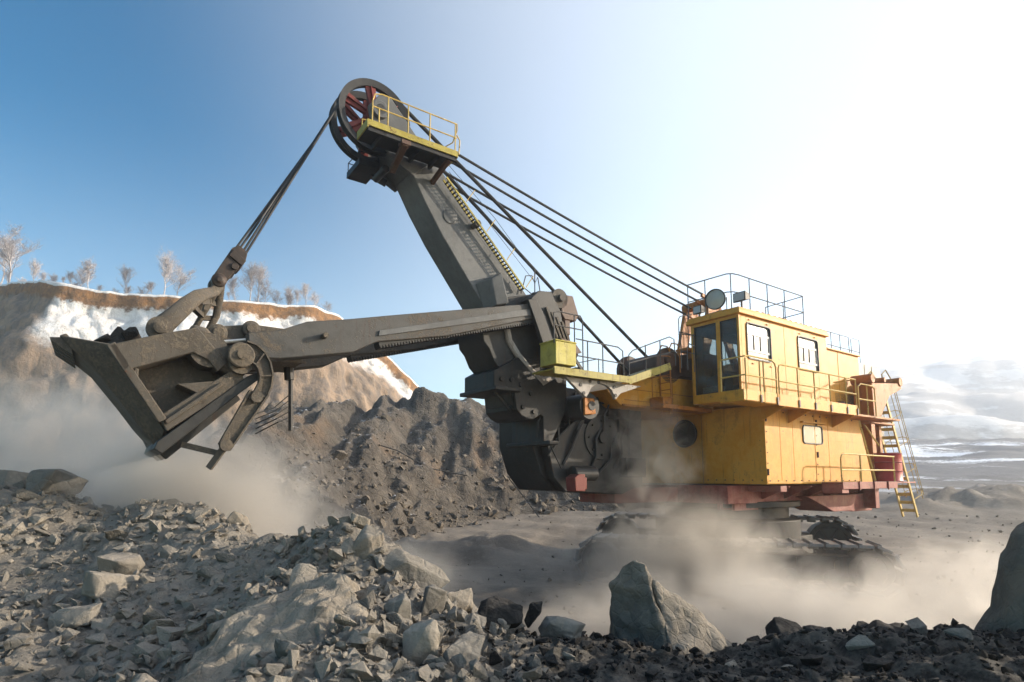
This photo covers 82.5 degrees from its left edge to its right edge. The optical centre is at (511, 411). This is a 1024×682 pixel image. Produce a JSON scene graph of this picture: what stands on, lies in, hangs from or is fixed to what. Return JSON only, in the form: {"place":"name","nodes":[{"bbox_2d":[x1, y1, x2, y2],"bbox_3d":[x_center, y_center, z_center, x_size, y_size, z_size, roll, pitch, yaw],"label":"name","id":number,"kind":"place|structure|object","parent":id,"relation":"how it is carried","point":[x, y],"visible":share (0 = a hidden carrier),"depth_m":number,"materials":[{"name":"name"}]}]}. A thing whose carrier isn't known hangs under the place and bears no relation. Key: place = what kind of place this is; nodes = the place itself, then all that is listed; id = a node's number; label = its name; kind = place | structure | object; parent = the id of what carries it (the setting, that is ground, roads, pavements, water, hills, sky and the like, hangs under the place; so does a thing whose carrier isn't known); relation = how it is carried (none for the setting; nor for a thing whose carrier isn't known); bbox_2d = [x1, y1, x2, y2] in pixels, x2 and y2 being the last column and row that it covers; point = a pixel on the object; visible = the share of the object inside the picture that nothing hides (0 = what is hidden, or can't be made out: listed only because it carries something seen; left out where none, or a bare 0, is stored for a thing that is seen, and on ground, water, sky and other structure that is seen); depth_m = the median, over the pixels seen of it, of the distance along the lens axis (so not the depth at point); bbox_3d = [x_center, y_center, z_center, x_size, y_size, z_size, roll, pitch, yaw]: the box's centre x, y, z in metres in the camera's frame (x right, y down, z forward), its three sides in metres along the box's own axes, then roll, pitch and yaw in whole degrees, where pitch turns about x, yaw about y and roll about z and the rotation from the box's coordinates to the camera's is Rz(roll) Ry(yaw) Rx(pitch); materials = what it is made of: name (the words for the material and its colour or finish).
{"place":"outdoors","nodes":[
{"label":"outdoors","id":0,"kind":"place"},
{"bbox_2d":[0,280,418,472],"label":"cliff","id":1,"kind":"structure","parent":0,"point":[56,412],"depth_m":61.53,"materials":[{"name":"stone"}]},
{"bbox_2d":[0,229,21,283],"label":"birch tree","id":2,"kind":"object","parent":1,"relation":"on","point":[4,269],"visible":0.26,"depth_m":81.17,"materials":[{"name":"white plant"}]},
{"bbox_2d":[0,220,42,282],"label":"birch tree","id":3,"kind":"object","parent":1,"relation":"on","point":[9,245],"visible":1,"depth_m":77.64,"materials":[{"name":"white plant"}]},
{"bbox_2d":[27,254,44,280],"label":"birch tree","id":4,"kind":"object","parent":1,"relation":"on","point":[35,269],"visible":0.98,"depth_m":72.51,"materials":[{"name":"white plant"}]},
{"bbox_2d":[73,267,95,286],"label":"birch tree","id":5,"kind":"object","parent":1,"relation":"on","point":[82,282],"visible":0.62,"depth_m":68.80,"materials":[{"name":"grey plant"}]},
{"bbox_2d":[78,254,97,287],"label":"birch tree","id":6,"kind":"object","parent":1,"relation":"on","point":[87,269],"visible":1,"depth_m":66.25,"materials":[{"name":"white plant"}]},
{"bbox_2d":[115,263,136,292],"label":"birch tree","id":7,"kind":"object","parent":1,"relation":"on","point":[125,272],"visible":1,"depth_m":68.15,"materials":[{"name":"white plant"}]},
{"bbox_2d":[154,246,183,294],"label":"birch tree","id":8,"kind":"object","parent":1,"relation":"on","point":[168,266],"visible":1,"depth_m":68.65,"materials":[{"name":"white plant"}]},
{"bbox_2d":[168,263,196,295],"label":"birch tree","id":9,"kind":"object","parent":1,"relation":"on","point":[183,281],"visible":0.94,"depth_m":70.04,"materials":[{"name":"white plant"}]},
{"bbox_2d":[227,275,245,299],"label":"birch tree","id":10,"kind":"object","parent":1,"relation":"on","point":[232,286],"visible":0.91,"depth_m":73.08,"materials":[{"name":"white plant"}]},
{"bbox_2d":[237,262,260,300],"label":"birch tree","id":11,"kind":"object","parent":1,"relation":"on","point":[250,273],"visible":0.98,"depth_m":71.00,"materials":[{"name":"white plant"}]},
{"bbox_2d":[243,260,273,301],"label":"birch tree","id":12,"kind":"object","parent":1,"relation":"on","point":[261,273],"visible":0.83,"depth_m":72.39,"materials":[{"name":"white plant"}]},
{"bbox_2d":[257,279,277,301],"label":"birch tree","id":13,"kind":"object","parent":1,"relation":"on","point":[264,292],"visible":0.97,"depth_m":73.01,"materials":[{"name":"white plant"}]},
{"bbox_2d":[284,283,297,304],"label":"birch tree","id":14,"kind":"object","parent":1,"relation":"on","point":[288,290],"visible":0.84,"depth_m":75.94,"materials":[{"name":"white plant"}]},
{"bbox_2d":[299,282,312,302],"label":"birch tree","id":15,"kind":"object","parent":1,"relation":"on","point":[305,290],"visible":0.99,"depth_m":74.50,"materials":[{"name":"white plant"}]},
{"bbox_2d":[0,486,1023,681],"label":"rubble slope","id":16,"kind":"structure","parent":0,"point":[964,665],"depth_m":5.61,"materials":[{"name":"stone"}]},
{"bbox_2d":[0,470,28,486],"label":"crest boulder","id":17,"kind":"object","parent":16,"relation":"on","point":[9,477],"visible":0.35,"depth_m":10.92,"materials":[{"name":"stone"}]},
{"bbox_2d":[3,635,32,650],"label":"rubble stone","id":18,"kind":"object","parent":16,"relation":"on","point":[12,642],"visible":0.94,"depth_m":5.33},
{"bbox_2d":[12,480,26,488],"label":"rubble stone","id":19,"kind":"object","parent":16,"relation":"on","point":[22,483],"visible":0.46,"depth_m":10.64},
{"bbox_2d":[13,661,32,670],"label":"rubble stone","id":20,"kind":"object","parent":16,"relation":"on","point":[23,666],"visible":0.94,"depth_m":4.88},
{"bbox_2d":[21,622,32,633],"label":"rubble stone","id":21,"kind":"object","parent":16,"relation":"on","point":[25,629],"visible":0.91,"depth_m":5.76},
{"bbox_2d":[15,489,40,500],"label":"rubble stone","id":22,"kind":"object","parent":16,"relation":"on","point":[25,495],"visible":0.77,"depth_m":9.87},
{"bbox_2d":[42,665,61,678],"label":"rubble stone","id":23,"kind":"object","parent":16,"relation":"on","point":[51,672],"visible":1,"depth_m":4.86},
{"bbox_2d":[25,469,88,494],"bbox_3d":[-8.341,1.330,10.720,0.929,0.574,0.645,4,-8,-34],"label":"crest boulder","id":24,"kind":"object","parent":16,"relation":"on","point":[49,481],"visible":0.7,"depth_m":10.51,"materials":[{"name":"stone"}]},
{"bbox_2d":[47,603,101,629],"bbox_3d":[-4.579,2.143,6.081,0.451,0.249,0.289,1,-6,-7],"label":"slope block","id":25,"kind":"object","parent":16,"relation":"on","point":[73,617],"depth_m":6.01,"materials":[{"name":"stone"}]},
{"bbox_2d":[76,523,96,532],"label":"rubble stone","id":26,"kind":"object","parent":16,"relation":"on","point":[89,527],"visible":0.98,"depth_m":8.75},
{"bbox_2d":[84,633,107,643],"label":"rubble stone","id":27,"kind":"object","parent":16,"relation":"on","point":[99,638],"visible":0.97,"depth_m":5.46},
{"bbox_2d":[81,571,139,600],"bbox_3d":[-4.757,2.097,6.969,0.473,0.351,0.656,2,-15,34],"label":"slope block","id":28,"kind":"object","parent":16,"relation":"on","point":[97,585],"depth_m":6.75,"materials":[{"name":"stone"}]},
{"bbox_2d":[105,530,128,540],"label":"rubble stone","id":29,"kind":"object","parent":16,"relation":"on","point":[112,535],"visible":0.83,"depth_m":8.45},
{"bbox_2d":[97,552,144,574],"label":"slope block","id":30,"kind":"object","parent":16,"relation":"on","point":[127,563],"depth_m":7.31,"materials":[{"name":"stone"}]},
{"bbox_2d":[131,673,158,681],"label":"rubble stone","id":31,"kind":"object","parent":16,"relation":"on","point":[143,677],"visible":1,"depth_m":4.20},
{"bbox_2d":[139,509,152,519],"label":"rubble stone","id":32,"kind":"object","parent":16,"relation":"on","point":[148,513],"visible":1,"depth_m":9.14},
{"bbox_2d":[131,642,162,657],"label":"rubble stone","id":33,"kind":"object","parent":16,"relation":"on","point":[146,648],"visible":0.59,"depth_m":5.10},
{"bbox_2d":[142,605,164,623],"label":"rubble stone","id":34,"kind":"object","parent":16,"relation":"on","point":[150,613],"visible":0.72,"depth_m":5.98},
{"bbox_2d":[142,618,175,635],"bbox_3d":[-3.486,2.121,5.785,0.260,0.155,0.188,-15,-9,-2],"label":"rubble stone","id":35,"kind":"object","parent":16,"relation":"on","point":[149,628],"visible":0.88,"depth_m":5.72,"materials":[{"name":"stone"}]},
{"bbox_2d":[156,626,185,644],"bbox_3d":[-3.159,2.067,5.435,0.186,0.136,0.279,13,-4,23],"label":"rubble stone","id":36,"kind":"object","parent":16,"relation":"on","point":[170,634],"visible":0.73,"depth_m":5.34,"materials":[{"name":"stone"}]},
{"bbox_2d":[168,653,185,665],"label":"rubble stone","id":37,"kind":"object","parent":16,"relation":"on","point":[176,658],"visible":0.99,"depth_m":4.67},
{"bbox_2d":[171,644,189,654],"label":"rubble stone","id":38,"kind":"object","parent":16,"relation":"on","point":[174,648],"visible":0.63,"depth_m":4.85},
{"bbox_2d":[174,595,193,603],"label":"rubble stone","id":39,"kind":"object","parent":16,"relation":"on","point":[178,599],"visible":0.92,"depth_m":6.48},
{"bbox_2d":[187,619,205,632],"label":"rubble stone","id":40,"kind":"object","parent":16,"relation":"on","point":[198,626],"visible":1,"depth_m":5.17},
{"bbox_2d":[187,508,211,523],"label":"rubble stone","id":41,"kind":"object","parent":16,"relation":"on","point":[195,515],"visible":0.88,"depth_m":9.24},
{"bbox_2d":[196,566,219,578],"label":"rubble stone","id":42,"kind":"object","parent":16,"relation":"on","point":[207,572],"visible":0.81,"depth_m":7.13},
{"bbox_2d":[200,522,222,534],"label":"rubble stone","id":43,"kind":"object","parent":16,"relation":"on","point":[217,525],"visible":1,"depth_m":8.35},
{"bbox_2d":[206,612,216,623],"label":"rubble stone","id":44,"kind":"object","parent":16,"relation":"on","point":[211,617],"visible":0.59,"depth_m":5.38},
{"bbox_2d":[207,617,228,640],"bbox_3d":[-2.388,1.812,4.943,0.342,0.170,0.255,-17,1,-25],"label":"rubble stone","id":45,"kind":"object","parent":16,"relation":"on","point":[212,629],"visible":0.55,"depth_m":4.80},
{"bbox_2d":[215,551,235,562],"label":"rubble stone","id":46,"kind":"object","parent":16,"relation":"on","point":[222,556],"visible":0.97,"depth_m":7.50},
{"bbox_2d":[226,511,251,525],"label":"slope block","id":47,"kind":"object","parent":16,"relation":"on","point":[234,517],"depth_m":9.01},
{"bbox_2d":[175,572,368,681],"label":"crumbly block","id":48,"kind":"object","parent":16,"relation":"on","point":[249,630],"depth_m":4.76,"materials":[{"name":"stone"}]},
{"bbox_2d":[358,597,374,608],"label":"rubble stone","id":49,"kind":"object","parent":48,"relation":"on","point":[367,602],"visible":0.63,"depth_m":5.09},
{"bbox_2d":[0,485,562,681],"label":"rubble","id":50,"kind":"object","parent":16,"relation":"on","point":[324,667],"visible":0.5,"depth_m":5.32,"materials":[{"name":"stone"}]},
{"bbox_2d":[274,638,298,658],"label":"rubble stone","id":51,"kind":"object","parent":16,"relation":"on","point":[282,647],"visible":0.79,"depth_m":4.19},
{"bbox_2d":[288,563,318,590],"bbox_3d":[-2.063,1.675,5.726,0.296,0.198,0.396,19,31,2],"label":"rubble stone","id":52,"kind":"object","parent":16,"relation":"on","point":[302,573],"visible":0.71,"depth_m":5.72,"materials":[{"name":"stone"}]},
{"bbox_2d":[312,543,324,553],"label":"rubble stone","id":53,"kind":"object","parent":16,"relation":"on","point":[320,548],"visible":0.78,"depth_m":6.46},
{"bbox_2d":[311,528,326,538],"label":"rubble stone","id":54,"kind":"object","parent":16,"relation":"on","point":[315,532],"visible":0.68,"depth_m":7.08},
{"bbox_2d":[334,614,356,626],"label":"rubble stone","id":55,"kind":"object","parent":16,"relation":"on","point":[340,619],"visible":0.94,"depth_m":4.64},
{"bbox_2d":[343,566,358,572],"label":"rubble stone","id":56,"kind":"object","parent":16,"relation":"on","point":[353,569],"visible":0.94,"depth_m":6.19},
{"bbox_2d":[351,513,370,528],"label":"ridge block","id":57,"kind":"object","parent":16,"relation":"on","point":[360,521],"depth_m":6.97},
{"bbox_2d":[352,524,383,559],"bbox_3d":[-1.626,1.536,6.576,0.376,0.489,0.208,22,-10,-25],"label":"ridge block","id":58,"kind":"object","parent":16,"relation":"on","point":[369,540],"depth_m":6.51,"materials":[{"name":"stone"}]},
{"bbox_2d":[374,554,384,569],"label":"rubble stone","id":59,"kind":"object","parent":16,"relation":"on","point":[379,561],"visible":1,"depth_m":6.38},
{"bbox_2d":[381,631,402,646],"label":"rubble stone","id":60,"kind":"object","parent":16,"relation":"on","point":[396,638],"visible":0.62,"depth_m":4.63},
{"bbox_2d":[385,611,405,628],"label":"rubble stone","id":61,"kind":"object","parent":16,"relation":"on","point":[395,617],"visible":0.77,"depth_m":4.96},
{"bbox_2d":[383,592,410,619],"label":"ridge block","id":62,"kind":"object","parent":16,"relation":"on","point":[400,604],"depth_m":5.10,"materials":[{"name":"stone"}]},
{"bbox_2d":[390,657,404,673],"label":"rubble stone","id":63,"kind":"object","parent":16,"relation":"on","point":[398,663],"visible":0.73,"depth_m":4.11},
{"bbox_2d":[383,547,450,587],"bbox_3d":[-1.106,1.788,6.609,0.821,0.296,0.440,32,-7,-9],"label":"ridge block","id":64,"kind":"object","parent":16,"relation":"on","point":[421,572],"depth_m":6.46,"materials":[{"name":"stone"}]},
{"bbox_2d":[402,619,439,665],"bbox_3d":[-0.713,1.843,4.558,0.288,0.466,0.259,11,-9,-16],"label":"ridge block","id":65,"kind":"object","parent":16,"relation":"on","point":[420,641],"depth_m":4.49,"materials":[{"name":"stone"}]},
{"bbox_2d":[410,618,443,643],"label":"ridge block","id":66,"kind":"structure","parent":16,"relation":"on","point":[441,629],"depth_m":4.84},
{"bbox_2d":[420,584,447,617],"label":"ridge block","id":67,"kind":"object","parent":16,"relation":"on","point":[434,596],"depth_m":5.59,"materials":[{"name":"stone"}]},
{"bbox_2d":[446,606,456,621],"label":"rubble stone","id":68,"kind":"object","parent":16,"relation":"on","point":[451,614],"visible":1,"depth_m":5.43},
{"bbox_2d":[446,588,473,611],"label":"ridge block","id":69,"kind":"object","parent":16,"relation":"on","point":[464,598],"depth_m":6.05,"materials":[{"name":"stone"}]},
{"bbox_2d":[442,631,484,664],"bbox_3d":[-0.375,1.951,4.536,0.256,0.329,0.430,16,9,31],"label":"ridge block","id":70,"kind":"object","parent":16,"relation":"on","point":[468,645],"depth_m":4.50,"materials":[{"name":"stone"}]},
{"bbox_2d":[489,651,503,664],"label":"rubble stone","id":71,"kind":"object","parent":16,"relation":"on","point":[496,658],"visible":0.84,"depth_m":4.75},
{"bbox_2d":[478,595,522,629],"bbox_3d":[-0.123,1.975,5.713,0.463,0.297,0.400,10,-10,-28],"label":"ridge block","id":72,"kind":"object","parent":16,"relation":"on","point":[494,609],"depth_m":5.67,"materials":[{"name":"stone"}]},
{"bbox_2d":[498,618,509,631],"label":"rubble stone","id":73,"kind":"object","parent":16,"relation":"on","point":[503,623],"visible":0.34,"depth_m":5.57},
{"bbox_2d":[500,663,514,674],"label":"rubble stone","id":74,"kind":"object","parent":16,"relation":"on","point":[509,669],"visible":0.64,"depth_m":4.40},
{"bbox_2d":[524,601,542,627],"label":"ridge block","id":75,"kind":"object","parent":16,"relation":"on","point":[533,613],"depth_m":5.94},
{"bbox_2d":[546,654,563,663],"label":"rubble stone","id":76,"kind":"object","parent":16,"relation":"on","point":[553,659],"visible":1,"depth_m":4.60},
{"bbox_2d":[538,616,585,639],"bbox_3d":[0.509,2.178,5.901,0.454,0.252,0.298,7,-8,-11],"label":"ridge block","id":77,"kind":"object","parent":16,"relation":"on","point":[558,626],"depth_m":5.79,"materials":[{"name":"stone"}]},
{"bbox_2d":[568,637,587,644],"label":"rubble stone","id":78,"kind":"object","parent":16,"relation":"on","point":[574,641],"visible":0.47,"depth_m":5.19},
{"bbox_2d":[579,640,592,649],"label":"rubble stone","id":79,"kind":"object","parent":16,"relation":"on","point":[587,643],"visible":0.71,"depth_m":4.98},
{"bbox_2d":[578,662,595,674],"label":"rubble stone","id":80,"kind":"object","parent":16,"relation":"on","point":[589,668],"visible":1,"depth_m":4.45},
{"bbox_2d":[611,640,630,649],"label":"rubble stone","id":81,"kind":"object","parent":16,"relation":"on","point":[619,644],"visible":0.85,"depth_m":5.00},
{"bbox_2d":[608,560,666,649],"bbox_3d":[1.376,2.160,5.831,0.765,1.334,0.950,0,-6,0],"label":"split boulder","id":82,"kind":"object","parent":16,"relation":"on","point":[634,612],"visible":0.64,"depth_m":5.77,"materials":[{"name":"stone"}]},
{"bbox_2d":[645,670,660,678],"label":"rubble stone","id":83,"kind":"object","parent":16,"relation":"on","point":[652,674],"visible":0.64,"depth_m":4.47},
{"bbox_2d":[652,580,737,657],"bbox_3d":[1.946,2.263,5.700,1.160,1.217,0.990,0,-6,0],"label":"leaning slab","id":84,"kind":"object","parent":16,"relation":"on","point":[688,626],"depth_m":5.61,"materials":[{"name":"stone"}]},
{"bbox_2d":[741,667,766,676],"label":"rubble stone","id":85,"kind":"object","parent":16,"relation":"on","point":[747,672],"visible":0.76,"depth_m":4.32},
{"bbox_2d":[765,617,802,635],"bbox_3d":[2.692,2.184,5.749,0.369,0.291,0.332,3,-7,-23],"label":"rim boulder","id":86,"kind":"object","parent":16,"relation":"on","point":[778,625],"visible":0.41,"depth_m":5.75,"materials":[{"name":"stone"}]},
{"bbox_2d":[800,654,823,665],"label":"rubble stone","id":87,"kind":"object","parent":16,"relation":"on","point":[810,660],"visible":0.98,"depth_m":4.54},
{"bbox_2d":[802,625,823,631],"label":"rim boulder","id":88,"kind":"object","parent":16,"relation":"on","point":[809,628],"visible":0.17,"depth_m":5.75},
{"bbox_2d":[845,634,874,650],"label":"rubble stone","id":89,"kind":"object","parent":16,"relation":"on","point":[859,641],"visible":1,"depth_m":4.67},
{"bbox_2d":[856,621,868,629],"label":"rubble stone","id":90,"kind":"object","parent":16,"relation":"on","point":[860,625],"visible":0.85,"depth_m":5.35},
{"bbox_2d":[862,655,892,671],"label":"rubble stone","id":91,"kind":"object","parent":16,"relation":"on","point":[869,661],"visible":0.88,"depth_m":4.17,"materials":[{"name":"stone"}]},
{"bbox_2d":[865,620,904,634],"bbox_3d":[3.323,2.137,5.229,0.833,0.488,0.646,5,-8,-17],"label":"rim boulder","id":92,"kind":"object","parent":16,"relation":"on","point":[881,625],"visible":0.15,"depth_m":5.26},
{"bbox_2d":[905,617,927,635],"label":"rubble stone","id":93,"kind":"object","parent":16,"relation":"on","point":[918,625],"visible":0.94,"depth_m":5.11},
{"bbox_2d":[943,628,972,640],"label":"rubble stone","id":94,"kind":"object","parent":16,"relation":"on","point":[961,633],"visible":0.84,"depth_m":4.42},
{"bbox_2d":[974,522,1023,632],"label":"edge boulder","id":95,"kind":"object","parent":16,"relation":"on","point":[1005,609],"visible":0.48,"depth_m":5.18,"materials":[{"name":"stone"}]},
{"bbox_2d":[1002,627,1018,640],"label":"rubble stone","id":96,"kind":"object","parent":16,"relation":"on","point":[1008,632],"visible":0.81,"depth_m":4.62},
{"bbox_2d":[0,0,1023,404],"label":"sky","id":97,"kind":"structure","parent":0,"point":[861,160],"materials":[{"name":"blue"}]},
{"bbox_2d":[394,438,1023,644],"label":"ground","id":98,"kind":"structure","parent":0,"point":[961,479],"depth_m":22.56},
{"bbox_2d":[66,387,794,541],"bbox_3d":[-12.600,3.402,34.083,86.800,11.434,43.500,0,-6,0],"label":"muck pile","id":99,"kind":"object","parent":98,"relation":"on","point":[415,409],"visible":0.3,"depth_m":28.14,"materials":[{"name":"gravel"}]},
{"bbox_2d":[333,450,347,459],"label":"muck boulder","id":100,"kind":"object","parent":99,"relation":"on","point":[340,454],"visible":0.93,"depth_m":27.03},
{"bbox_2d":[71,387,664,541],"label":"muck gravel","id":101,"kind":"structure","parent":99,"relation":"on","point":[109,498],"depth_m":23.66,"materials":[{"name":"gravel"}]},
{"bbox_2d":[381,445,538,516],"bbox_3d":[-1.346,3.932,31.270,11.058,4.606,6.305,-2,-7,16],"label":"power cable","id":102,"kind":"object","parent":99,"relation":"on","point":[460,474],"visible":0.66,"depth_m":31.61,"materials":[{"name":"black rubber"}]},
{"bbox_2d":[50,78,923,597],"bbox_3d":[3.577,-0.894,18.075,27.980,12.437,11.229,5,-8,-35],"label":"mining shovel","id":103,"kind":"object","parent":98,"relation":"on","point":[752,442],"visible":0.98,"depth_m":16.02,"materials":[{"name":"metal"}]},
{"bbox_2d":[106,326,124,343],"bbox_3d":[-6.588,-0.975,10.677,1.727,0.865,1.600,5,-8,-35],"label":"muck load","id":104,"kind":"object","parent":103,"relation":"in","point":[116,335],"visible":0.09,"depth_m":9.91},
{"bbox_2d":[94,334,111,342],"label":"rock","id":105,"kind":"object","parent":104,"relation":"on","point":[105,338],"visible":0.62,"depth_m":9.80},
{"bbox_2d":[121,327,141,340],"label":"rock","id":106,"kind":"object","parent":104,"relation":"on","point":[130,333],"visible":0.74,"depth_m":9.94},
{"bbox_2d":[144,340,273,469],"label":"bucket door","id":107,"kind":"structure","parent":103,"relation":"in","point":[241,355],"depth_m":10.12,"materials":[{"name":"metal"}]},
{"bbox_2d":[874,453,903,481],"bbox_3d":[13.342,1.981,20.865,1.100,1.000,1.100,0,-6,0],"label":"storage box","id":108,"kind":"object","parent":103,"relation":"on","point":[883,463],"visible":0.72,"depth_m":20.41,"materials":[{"name":"red paint"}]},
{"bbox_2d":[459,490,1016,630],"bbox_3d":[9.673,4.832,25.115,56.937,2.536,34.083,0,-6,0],"label":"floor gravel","id":109,"kind":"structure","parent":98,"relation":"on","point":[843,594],"depth_m":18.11,"materials":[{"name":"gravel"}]},
{"bbox_2d":[456,610,1023,681],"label":"rim gravel","id":110,"kind":"structure","parent":0,"point":[880,651],"depth_m":4.47,"materials":[{"name":"gravel"}]},
{"bbox_2d":[877,354,1023,439],"bbox_3d":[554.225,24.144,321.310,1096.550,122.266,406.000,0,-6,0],"label":"clouds","id":111,"kind":"structure","parent":0,"point":[977,397],"depth_m":252.82,"materials":[{"name":"white"}]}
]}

